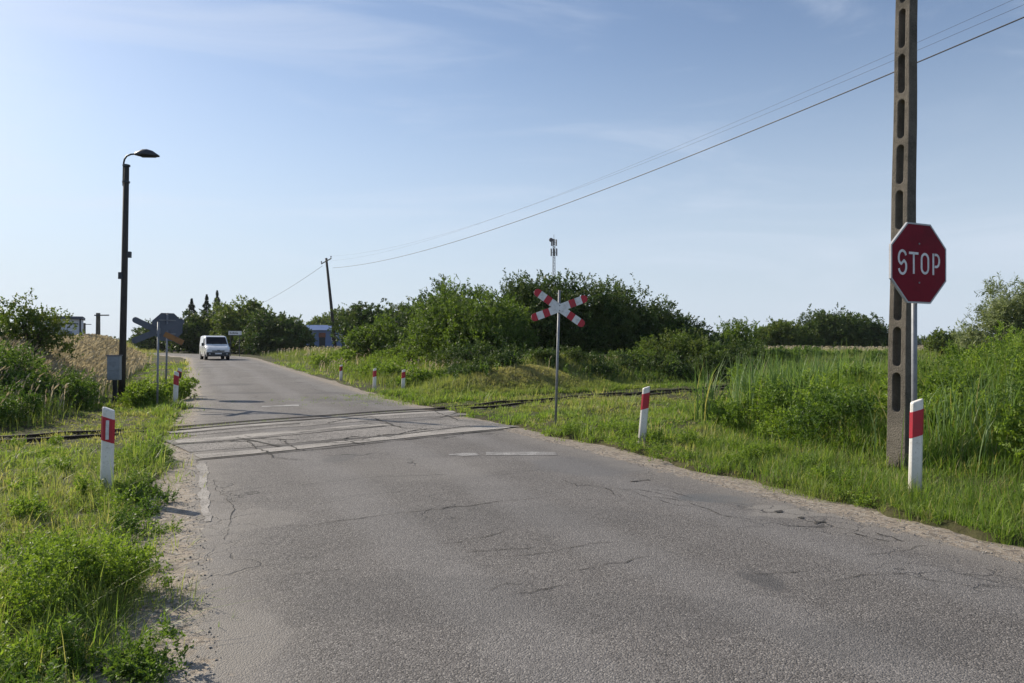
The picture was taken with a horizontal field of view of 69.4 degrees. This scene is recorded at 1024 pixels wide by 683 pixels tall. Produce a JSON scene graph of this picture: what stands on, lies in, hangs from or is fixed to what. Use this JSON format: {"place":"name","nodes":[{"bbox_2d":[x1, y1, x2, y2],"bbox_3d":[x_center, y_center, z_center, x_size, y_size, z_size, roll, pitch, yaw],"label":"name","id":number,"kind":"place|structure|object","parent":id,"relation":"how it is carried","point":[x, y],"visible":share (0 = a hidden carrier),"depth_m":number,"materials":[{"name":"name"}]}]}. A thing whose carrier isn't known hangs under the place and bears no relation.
{"place":"outdoors","nodes":[
{"label":"outdoors","id":0,"kind":"place"},
{"bbox_2d":[262,345,562,374],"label":"dry grass","id":1,"kind":"structure","parent":0,"point":[323,348],"depth_m":47.93,"materials":[{"name":"plant"}]},
{"bbox_2d":[0,351,1023,682],"bbox_3d":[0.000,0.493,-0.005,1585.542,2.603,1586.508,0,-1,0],"label":"ground","id":2,"kind":"structure","parent":0,"point":[890,511],"depth_m":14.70,"materials":[{"name":"green plant"}]},
{"bbox_2d":[0,323,14,345],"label":"bush","id":3,"kind":"object","parent":2,"relation":"on","point":[2,332],"visible":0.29,"depth_m":22.34,"materials":[{"name":"green plant"}]},
{"bbox_2d":[0,366,71,395],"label":"bush","id":4,"kind":"object","parent":2,"relation":"on","point":[25,376],"visible":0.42,"depth_m":17.61,"materials":[{"name":"green plant"}]},
{"bbox_2d":[2,351,78,419],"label":"weeds","id":5,"kind":"object","parent":2,"relation":"on","point":[56,402],"visible":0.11,"depth_m":16.82,"materials":[{"name":"green plant"}]},
{"bbox_2d":[0,287,85,360],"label":"bush","id":6,"kind":"object","parent":2,"relation":"on","point":[32,320],"visible":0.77,"depth_m":23.89,"materials":[{"name":"green plant"}]},
{"bbox_2d":[0,340,101,426],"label":"weeds","id":7,"kind":"object","parent":2,"relation":"on","point":[6,406],"visible":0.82,"depth_m":18.00,"materials":[{"name":"green plant"}]},
{"bbox_2d":[45,316,84,334],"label":"hut","id":8,"kind":"object","parent":2,"relation":"on","point":[78,320],"visible":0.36,"depth_m":45.33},
{"bbox_2d":[0,430,150,524],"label":"weeds","id":9,"kind":"object","parent":2,"relation":"on","point":[22,506],"visible":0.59,"depth_m":7.86,"materials":[{"name":"green plant"}]},
{"bbox_2d":[42,363,109,406],"bbox_3d":[-12.184,1.278,20.212,1.855,1.414,3.308,0,-1,0],"label":"bush","id":10,"kind":"object","parent":2,"relation":"on","point":[89,380],"visible":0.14,"depth_m":20.17,"materials":[{"name":"green plant"}]},
{"bbox_2d":[0,333,152,420],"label":"dry grass","id":11,"kind":"structure","parent":2,"relation":"on","point":[92,346],"depth_m":28.33,"materials":[{"name":"plant"}]},
{"bbox_2d":[0,503,157,682],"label":"weeds","id":12,"kind":"object","parent":2,"relation":"on","point":[1,625],"visible":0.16,"depth_m":4.22,"materials":[{"name":"green plant"}]},
{"bbox_2d":[1,437,168,682],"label":"weeds","id":13,"kind":"object","parent":2,"relation":"on","point":[85,526],"visible":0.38,"depth_m":5.85,"materials":[{"name":"green plant"}]},
{"bbox_2d":[83,323,90,333],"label":"utility pole","id":14,"kind":"object","parent":2,"relation":"on","point":[84,326],"visible":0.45,"depth_m":129.85,"materials":[{"name":"concrete"}]},
{"bbox_2d":[0,501,176,682],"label":"weeds","id":15,"kind":"object","parent":2,"relation":"on","point":[41,567],"visible":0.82,"depth_m":4.54,"materials":[{"name":"green plant"}]},
{"bbox_2d":[0,440,193,682],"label":"weeds","id":16,"kind":"object","parent":2,"relation":"on","point":[145,669],"visible":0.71,"depth_m":3.79,"materials":[{"name":"green plant"}]},
{"bbox_2d":[94,313,108,334],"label":"utility pole","id":17,"kind":"object","parent":2,"relation":"on","point":[97,315],"visible":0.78,"depth_m":77.85,"materials":[{"name":"concrete"}]},
{"bbox_2d":[99,407,114,492],"bbox_3d":[-4.435,1.348,8.112,0.137,1.267,0.105,1,-1,-16],"label":"reflector post","id":18,"kind":"object","parent":2,"relation":"on","point":[107,434],"visible":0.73,"depth_m":8.08,"materials":[{"name":"red paint"}]},
{"bbox_2d":[106,355,122,402],"bbox_3d":[-11.495,1.237,21.389,0.375,1.696,0.260,0,-1,-12],"label":"cable cabinet","id":19,"kind":"object","parent":2,"relation":"on","point":[114,368],"visible":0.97,"depth_m":21.30,"materials":[{"name":"metal"}]},
{"bbox_2d":[118,149,159,402],"bbox_3d":[-11.109,-1.810,22.000,1.096,7.834,0.320,1,-1,0],"label":"street lamp","id":20,"kind":"object","parent":2,"relation":"on","point":[126,254],"visible":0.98,"depth_m":21.96,"materials":[{"name":"dark painted metal"},{"name":"glass"}]},
{"bbox_2d":[126,318,170,351],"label":"tree","id":21,"kind":"object","parent":2,"relation":"on","point":[148,344],"visible":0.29,"depth_m":108.58,"materials":[{"name":"green plant"}]},
{"bbox_2d":[114,376,200,406],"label":"weeds","id":22,"kind":"object","parent":2,"relation":"on","point":[144,390],"visible":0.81,"depth_m":20.43,"materials":[{"name":"green plant"}]},
{"bbox_2d":[132,317,183,405],"bbox_3d":[-9.559,0.714,19.973,1.293,2.724,0.087,1,-1,-24],"label":"crossing sign","id":23,"kind":"object","parent":2,"relation":"on","point":[157,330],"visible":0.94,"depth_m":19.95,"materials":[{"name":"metal"}]},
{"bbox_2d":[152,313,182,383],"bbox_3d":[-11.185,0.580,23.960,0.904,3.005,0.112,1,-1,-24],"label":"stop sign","id":24,"kind":"object","parent":2,"relation":"on","point":[163,319],"visible":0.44,"depth_m":23.95,"materials":[{"name":"grey metal"}]},
{"bbox_2d":[173,371,178,402],"bbox_3d":[-9.264,1.443,20.386,0.137,1.254,0.095,2,-1,-16],"label":"reflector post","id":25,"kind":"object","parent":2,"relation":"on","point":[175,385],"visible":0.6,"depth_m":20.35,"materials":[{"name":"red paint"}]},
{"bbox_2d":[177,368,181,380],"bbox_3d":[-11.076,1.463,24.582,0.137,1.177,0.106,4,-1,-30],"label":"reflector post","id":26,"kind":"object","parent":2,"relation":"on","point":[179,370],"visible":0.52,"depth_m":24.55,"materials":[{"name":"red paint"}]},
{"bbox_2d":[172,298,198,344],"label":"conifer","id":27,"kind":"object","parent":2,"relation":"on","point":[191,306],"visible":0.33,"depth_m":96.89,"materials":[{"name":"green plant"}]},
{"bbox_2d":[159,307,215,352],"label":"tree","id":28,"kind":"object","parent":2,"relation":"on","point":[190,329],"visible":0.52,"depth_m":90.43,"materials":[{"name":"green plant"}]},
{"bbox_2d":[199,294,213,316],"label":"conifer","id":29,"kind":"object","parent":2,"relation":"on","point":[206,306],"visible":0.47,"depth_m":95.89,"materials":[{"name":"green plant"}]},
{"bbox_2d":[212,290,220,312],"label":"conifer","id":30,"kind":"object","parent":2,"relation":"on","point":[217,295],"visible":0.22,"depth_m":97.95,"materials":[{"name":"green plant"}]},
{"bbox_2d":[193,298,241,352],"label":"tree","id":31,"kind":"object","parent":2,"relation":"on","point":[217,308],"visible":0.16,"depth_m":90.49,"materials":[{"name":"green plant"}]},
{"bbox_2d":[228,331,241,355],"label":"town sign","id":32,"kind":"object","parent":2,"relation":"on","point":[230,333],"visible":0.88,"depth_m":75.01,"materials":[{"name":"metal"}]},
{"bbox_2d":[209,295,276,353],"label":"tree","id":33,"kind":"object","parent":2,"relation":"on","point":[226,320],"visible":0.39,"depth_m":87.18,"materials":[{"name":"green plant"}]},
{"bbox_2d":[232,307,317,354],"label":"tree","id":34,"kind":"object","parent":2,"relation":"on","point":[274,333],"visible":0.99,"depth_m":81.77,"materials":[{"name":"green plant"}]},
{"bbox_2d":[305,308,341,324],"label":"tree","id":35,"kind":"object","parent":2,"relation":"on","point":[318,320],"visible":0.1,"depth_m":147.90,"materials":[{"name":"green plant"}]},
{"bbox_2d":[306,325,344,347],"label":"barn","id":36,"kind":"structure","parent":2,"relation":"on","point":[322,336],"depth_m":100.03,"materials":[{"name":"metal"}]},
{"bbox_2d":[319,337,324,346],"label":"door","id":37,"kind":"structure","parent":36,"relation":"in","point":[321,339],"depth_m":99.81,"materials":[{"name":"metal"}]},
{"bbox_2d":[321,256,336,347],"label":"utility pole","id":38,"kind":"object","parent":2,"relation":"on","point":[330,296],"visible":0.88,"depth_m":81.93,"materials":[{"name":"grey concrete"}]},
{"bbox_2d":[343,0,1011,259],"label":"overhead wire","id":39,"kind":"object","parent":38,"relation":"attached to","point":[743,118],"visible":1,"depth_m":23.67,"materials":[{"name":"grey metal"}]},
{"bbox_2d":[336,17,1023,267],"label":"overhead wire","id":40,"kind":"object","parent":38,"relation":"attached to","point":[749,131],"visible":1,"depth_m":24.77,"materials":[{"name":"grey metal"}]},
{"bbox_2d":[340,6,1019,255],"bbox_3d":[-3.034,-8.489,47.858,0.008,2.555,75.556,0,-1,-27],"label":"overhead wire","id":41,"kind":"object","parent":38,"relation":"attached to","point":[737,125],"visible":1,"depth_m":25.36,"materials":[{"name":"grey metal"}]},
{"bbox_2d":[320,303,358,345],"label":"tree","id":42,"kind":"object","parent":2,"relation":"on","point":[339,313],"visible":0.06,"depth_m":123.47,"materials":[{"name":"green plant"}]},
{"bbox_2d":[339,364,342,380],"bbox_3d":[-7.620,1.501,32.981,0.137,0.960,0.106,1,-1,-5],"label":"reflector post","id":43,"kind":"object","parent":2,"relation":"on","point":[341,372],"visible":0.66,"depth_m":32.94,"materials":[{"name":"red paint"}]},
{"bbox_2d":[327,298,397,349],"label":"tree","id":44,"kind":"object","parent":2,"relation":"on","point":[363,317],"visible":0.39,"depth_m":65.06,"materials":[{"name":"green plant"}]},
{"bbox_2d":[0,349,729,430],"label":"meadow grass","id":45,"kind":"structure","parent":2,"relation":"on","point":[381,380],"depth_m":27.91,"materials":[{"name":"green plant"}]},
{"bbox_2d":[0,384,732,444],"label":"railway track","id":46,"kind":"structure","parent":2,"relation":"on","point":[32,439],"depth_m":17.93,"materials":[{"name":"steel"},{"name":"wood"},{"name":"gravel"}]},
{"bbox_2d":[339,305,405,357],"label":"bush","id":47,"kind":"object","parent":2,"relation":"on","point":[372,336],"visible":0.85,"depth_m":49.00,"materials":[{"name":"green plant"}]},
{"bbox_2d":[373,368,376,389],"bbox_3d":[-5.049,1.502,27.186,0.137,1.062,0.095,1,-1,-5],"label":"reflector post","id":48,"kind":"object","parent":2,"relation":"on","point":[374,376],"visible":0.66,"depth_m":27.14,"materials":[{"name":"red paint"}]},
{"bbox_2d":[384,300,414,343],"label":"tree","id":49,"kind":"object","parent":2,"relation":"on","point":[393,307],"visible":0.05,"depth_m":117.50,"materials":[{"name":"green plant"}]},
{"bbox_2d":[401,369,405,388],"bbox_3d":[-3.819,1.485,25.986,0.137,1.024,0.095,2,-1,-5],"label":"reflector post","id":50,"kind":"object","parent":2,"relation":"on","point":[403,378],"visible":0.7,"depth_m":25.94,"materials":[{"name":"red paint"}]},
{"bbox_2d":[116,359,729,421],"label":"mound grass","id":51,"kind":"structure","parent":2,"relation":"on","point":[574,385],"depth_m":25.30,"materials":[{"name":"green plant"}]},
{"bbox_2d":[303,344,543,386],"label":"weeds","id":52,"kind":"object","parent":2,"relation":"on","point":[384,368],"visible":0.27,"depth_m":32.93,"materials":[{"name":"green plant"}]},
{"bbox_2d":[383,274,492,354],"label":"bush","id":53,"kind":"object","parent":2,"relation":"on","point":[401,317],"visible":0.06,"depth_m":45.23,"materials":[{"name":"green plant"}]},
{"bbox_2d":[398,274,542,362],"bbox_3d":[-2.138,-0.906,37.676,7.541,5.085,7.733,0,-1,0],"label":"bush","id":54,"kind":"object","parent":2,"relation":"on","point":[447,324],"visible":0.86,"depth_m":36.45,"materials":[{"name":"green plant"}]},
{"bbox_2d":[82,357,867,410],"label":"grass","id":55,"kind":"structure","parent":2,"relation":"on","point":[186,363],"depth_m":30.61,"materials":[{"name":"green plant"}]},
{"bbox_2d":[425,336,542,366],"bbox_3d":[-0.917,0.599,32.661,6.207,1.783,3.691,0,-1,0],"label":"bush","id":56,"kind":"object","parent":2,"relation":"on","point":[476,350],"visible":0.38,"depth_m":32.51,"materials":[{"name":"green plant"}]},
{"bbox_2d":[0,455,1023,682],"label":"grass","id":57,"kind":"structure","parent":2,"relation":"on","point":[101,608],"depth_m":6.09,"materials":[{"name":"green plant"}]},
{"bbox_2d":[31,330,994,348],"bbox_3d":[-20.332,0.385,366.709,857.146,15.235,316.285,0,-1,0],"label":"wood","id":58,"kind":"object","parent":2,"relation":"on","point":[919,341],"visible":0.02,"depth_m":393.45,"materials":[{"name":"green plant"}]},
{"bbox_2d":[96,340,952,379],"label":"meadow grass","id":59,"kind":"structure","parent":2,"relation":"on","point":[302,351],"depth_m":62.12,"materials":[{"name":"green plant"}]},
{"bbox_2d":[487,267,611,352],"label":"tree","id":60,"kind":"object","parent":2,"relation":"on","point":[546,326],"visible":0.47,"depth_m":40.98,"materials":[{"name":"green plant"}]},
{"bbox_2d":[549,238,556,284],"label":"radio mast","id":61,"kind":"object","parent":2,"relation":"on","point":[552,240],"visible":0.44,"depth_m":349.90,"materials":[{"name":"metal"}]},
{"bbox_2d":[531,289,586,424],"bbox_3d":[0.948,0.491,15.419,1.204,3.136,0.087,2,-1,-12],"label":"crossing sign","id":62,"kind":"object","parent":2,"relation":"on","point":[559,308],"visible":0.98,"depth_m":15.41,"materials":[{"name":"white metal"}]},
{"bbox_2d":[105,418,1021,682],"bbox_3d":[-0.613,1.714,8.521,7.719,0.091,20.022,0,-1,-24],"label":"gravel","id":63,"kind":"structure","parent":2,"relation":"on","point":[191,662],"depth_m":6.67,"materials":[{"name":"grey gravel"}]},
{"bbox_2d":[312,348,822,377],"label":"weeds","id":64,"kind":"object","parent":2,"relation":"on","point":[353,367],"visible":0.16,"depth_m":39.28,"materials":[{"name":"green plant"}]},
{"bbox_2d":[385,344,808,388],"bbox_3d":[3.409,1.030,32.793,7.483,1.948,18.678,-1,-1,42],"label":"weeds","id":65,"kind":"object","parent":2,"relation":"on","point":[508,356],"visible":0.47,"depth_m":29.44,"materials":[{"name":"green plant"}]},
{"bbox_2d":[590,349,675,371],"bbox_3d":[4.434,0.993,34.280,6.563,1.385,3.843,0,-1,0],"label":"bush","id":66,"kind":"object","parent":2,"relation":"on","point":[621,355],"visible":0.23,"depth_m":33.52,"materials":[{"name":"green plant"}]},
{"bbox_2d":[606,345,677,367],"bbox_3d":[6.103,0.836,34.476,3.603,1.450,2.632,0,-1,21],"label":"bush","id":67,"kind":"object","parent":2,"relation":"on","point":[637,351],"visible":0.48,"depth_m":34.15,"materials":[{"name":"green plant"}]},
{"bbox_2d":[576,272,709,354],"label":"tree","id":68,"kind":"object","parent":2,"relation":"on","point":[629,324],"visible":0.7,"depth_m":41.83,"materials":[{"name":"green plant"}]},
{"bbox_2d":[638,386,649,443],"bbox_3d":[2.212,1.387,12.487,0.137,1.280,0.096,5,-1,-2],"label":"reflector post","id":69,"kind":"object","parent":2,"relation":"on","point":[645,398],"visible":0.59,"depth_m":12.44,"materials":[{"name":"red paint"}]},
{"bbox_2d":[629,327,732,367],"bbox_3d":[8.381,0.402,36.385,5.087,2.297,5.192,0,-1,0],"label":"bush","id":70,"kind":"object","parent":2,"relation":"on","point":[684,344],"visible":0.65,"depth_m":36.00,"materials":[{"name":"green plant"}]},
{"bbox_2d":[638,313,733,355],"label":"bush","id":71,"kind":"object","parent":2,"relation":"on","point":[710,338],"visible":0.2,"depth_m":41.73,"materials":[{"name":"green plant"}]},
{"bbox_2d":[656,349,770,379],"bbox_3d":[9.524,1.127,34.072,6.024,1.618,3.395,0,-1,-11],"label":"bush","id":72,"kind":"object","parent":2,"relation":"on","point":[713,359],"visible":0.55,"depth_m":33.73,"materials":[{"name":"green plant"}]},
{"bbox_2d":[697,337,769,363],"bbox_3d":[11.227,0.821,38.447,4.529,2.141,4.730,0,-1,0],"label":"bush","id":73,"kind":"object","parent":2,"relation":"on","point":[756,350],"visible":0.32,"depth_m":37.59,"materials":[{"name":"green plant"}]},
{"bbox_2d":[713,316,771,348],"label":"bush","id":74,"kind":"object","parent":2,"relation":"on","point":[738,327],"visible":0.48,"depth_m":44.78,"materials":[{"name":"green plant"}]},
{"bbox_2d":[752,316,824,347],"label":"bush","id":75,"kind":"object","parent":2,"relation":"on","point":[781,332],"visible":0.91,"depth_m":89.20,"materials":[{"name":"green plant"}]},
{"bbox_2d":[701,390,878,453],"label":"weeds","id":76,"kind":"object","parent":2,"relation":"on","point":[727,413],"visible":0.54,"depth_m":12.98,"materials":[{"name":"green plant"}]},
{"bbox_2d":[557,420,1023,507],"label":"weeds","id":77,"kind":"object","parent":2,"relation":"on","point":[657,439],"visible":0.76,"depth_m":10.70,"materials":[{"name":"green plant"}]},
{"bbox_2d":[664,338,929,425],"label":"reeds","id":78,"kind":"object","parent":2,"relation":"on","point":[705,402],"visible":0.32,"depth_m":14.63,"materials":[{"name":"green plant"}]},
{"bbox_2d":[796,302,873,348],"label":"bush","id":79,"kind":"object","parent":2,"relation":"on","point":[837,329],"visible":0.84,"depth_m":92.29,"materials":[{"name":"green plant"}]},
{"bbox_2d":[735,345,935,369],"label":"weeds","id":80,"kind":"object","parent":2,"relation":"on","point":[790,356],"visible":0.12,"depth_m":47.25,"materials":[{"name":"green plant"}]},
{"bbox_2d":[694,424,1023,546],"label":"verge grass","id":81,"kind":"structure","parent":2,"relation":"on","point":[786,460],"depth_m":8.55,"materials":[{"name":"green plant"}]},
{"bbox_2d":[698,332,1023,483],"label":"tall grass","id":82,"kind":"structure","parent":2,"relation":"on","point":[953,455],"depth_m":10.43,"materials":[{"name":"green plant"}]},
{"bbox_2d":[711,328,1022,426],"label":"tall grass","id":83,"kind":"structure","parent":2,"relation":"on","point":[886,361],"depth_m":15.58,"materials":[{"name":"green plant"}]},
{"bbox_2d":[711,320,1023,467],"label":"weeds","id":84,"kind":"object","parent":2,"relation":"on","point":[1005,425],"visible":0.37,"depth_m":11.87,"materials":[{"name":"green plant"}]},
{"bbox_2d":[846,312,888,347],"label":"bush","id":85,"kind":"object","parent":2,"relation":"on","point":[879,334],"visible":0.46,"depth_m":93.92,"materials":[{"name":"green plant"}]},
{"bbox_2d":[745,323,1023,447],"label":"weeds","id":86,"kind":"object","parent":2,"relation":"on","point":[849,405],"visible":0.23,"depth_m":11.32,"materials":[{"name":"green plant"}]},
{"bbox_2d":[886,0,917,469],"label":"utility pole","id":87,"kind":"object","parent":2,"relation":"on","point":[903,192],"visible":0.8,"depth_m":9.46,"materials":[{"name":"concrete"}]},
{"bbox_2d":[908,399,923,495],"bbox_3d":[4.352,1.292,7.987,0.137,1.356,0.095,1,-1,12],"label":"reflector post","id":88,"kind":"object","parent":2,"relation":"on","point":[916,422],"visible":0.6,"depth_m":7.95,"materials":[{"name":"red paint"}]},
{"bbox_2d":[889,222,945,401],"bbox_3d":[4.567,0.310,8.383,0.904,3.288,0.112,1,-1,-24],"label":"stop sign","id":89,"kind":"object","parent":2,"relation":"on","point":[917,262],"visible":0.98,"depth_m":8.36,"materials":[{"name":"red metal"}]},
{"bbox_2d":[847,330,1023,470],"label":"reeds","id":90,"kind":"object","parent":2,"relation":"on","point":[964,413],"visible":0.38,"depth_m":9.71,"materials":[{"name":"green plant"}]},
{"bbox_2d":[921,326,976,355],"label":"bush","id":91,"kind":"object","parent":2,"relation":"on","point":[936,342],"visible":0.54,"depth_m":61.01,"materials":[{"name":"green plant"}]},
{"bbox_2d":[949,271,1023,352],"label":"willow bush","id":92,"kind":"object","parent":2,"relation":"on","point":[1007,309],"visible":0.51,"depth_m":18.61,"materials":[{"name":"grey plant"}]},
{"bbox_2d":[0,0,1023,339],"label":"sky","id":93,"kind":"structure","parent":0,"point":[288,137],"materials":[{"name":"blue"}]},
{"bbox_2d":[72,353,1023,682],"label":"road","id":94,"kind":"structure","parent":0,"point":[392,587],"depth_m":5.33,"materials":[{"name":"grey asphalt"}]},
{"bbox_2d":[196,461,211,521],"bbox_3d":[-3.641,1.698,8.751,0.168,0.006,4.006,0,-1,-23],"label":"edge strip","id":95,"kind":"object","parent":94,"relation":"on","point":[203,494],"visible":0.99,"depth_m":8.29,"materials":[{"name":"paint"}]},
{"bbox_2d":[199,336,230,359],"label":"van","id":96,"kind":"object","parent":94,"relation":"on","point":[213,346],"visible":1,"depth_m":61.55,"materials":[{"name":"white metal"}]},
{"bbox_2d":[213,482,234,537],"bbox_3d":[-3.018,1.687,7.780,0.162,0.002,3.266,0,-1,-24],"label":"road crack","id":97,"kind":"object","parent":94,"relation":"on","point":[230,502],"visible":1,"depth_m":7.51,"materials":[{"name":"black asphalt"}]},
{"bbox_2d":[262,405,298,406],"bbox_3d":[-6.363,1.766,20.333,0.971,0.011,0.531,0,-1,-17],"label":"stop line","id":98,"kind":"object","parent":94,"relation":"on","point":[279,405],"visible":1,"depth_m":20.40,"materials":[{"name":"paint"}]},
{"bbox_2d":[128,408,517,459],"bbox_3d":[-3.203,1.746,15.239,8.160,0.052,5.416,1,-1,-43],"label":"level crossing","id":99,"kind":"object","parent":94,"relation":"on","point":[367,431],"visible":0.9,"depth_m":14.21,"materials":[{"name":"concrete"}]},
{"bbox_2d":[121,411,404,429],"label":"crossing grass","id":100,"kind":"structure","parent":99,"relation":"on","point":[206,425],"depth_m":15.31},
{"bbox_2d":[246,441,303,459],"bbox_3d":[-3.969,1.709,11.739,0.284,0.014,2.998,0,-1,-36],"label":"road crack","id":101,"kind":"object","parent":99,"relation":"on","point":[264,450],"visible":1,"depth_m":11.62,"materials":[{"name":"black asphalt"}]},
{"bbox_2d":[311,499,521,524],"bbox_3d":[-0.842,1.665,7.290,2.665,0.019,0.087,0,-1,-28],"label":"road crack","id":102,"kind":"object","parent":94,"relation":"on","point":[413,511],"visible":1,"depth_m":7.18,"materials":[{"name":"black asphalt"}]},
{"bbox_2d":[449,453,477,455],"bbox_3d":[-0.724,1.698,11.134,0.468,0.003,0.309,0,-1,0],"label":"stop line","id":103,"kind":"object","parent":94,"relation":"on","point":[467,454],"visible":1,"depth_m":11.12,"materials":[{"name":"paint"}]},
{"bbox_2d":[486,452,556,454],"bbox_3d":[0.138,1.702,11.252,1.080,0.006,0.388,0,-1,0],"label":"stop line","id":104,"kind":"object","parent":94,"relation":"on","point":[520,453],"visible":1,"depth_m":11.24,"materials":[{"name":"paint"}]},
{"bbox_2d":[518,584,569,592],"bbox_3d":[0.188,1.635,4.877,0.461,0.002,0.042,0,-1,-28],"label":"road crack","id":105,"kind":"object","parent":94,"relation":"on","point":[539,589],"visible":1,"depth_m":4.88,"materials":[{"name":"grey asphalt"}]},
{"bbox_2d":[829,573,981,588],"bbox_3d":[2.684,1.646,5.136,0.987,0.010,0.278,0,-1,9],"label":"road crack","id":106,"kind":"object","parent":94,"relation":"on","point":[898,573],"visible":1,"depth_m":5.19,"materials":[{"name":"black asphalt"}]},
{"bbox_2d":[764,345,923,350],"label":"dry grass","id":107,"kind":"structure","parent":0,"point":[919,347],"depth_m":82.11,"materials":[{"name":"plant"}]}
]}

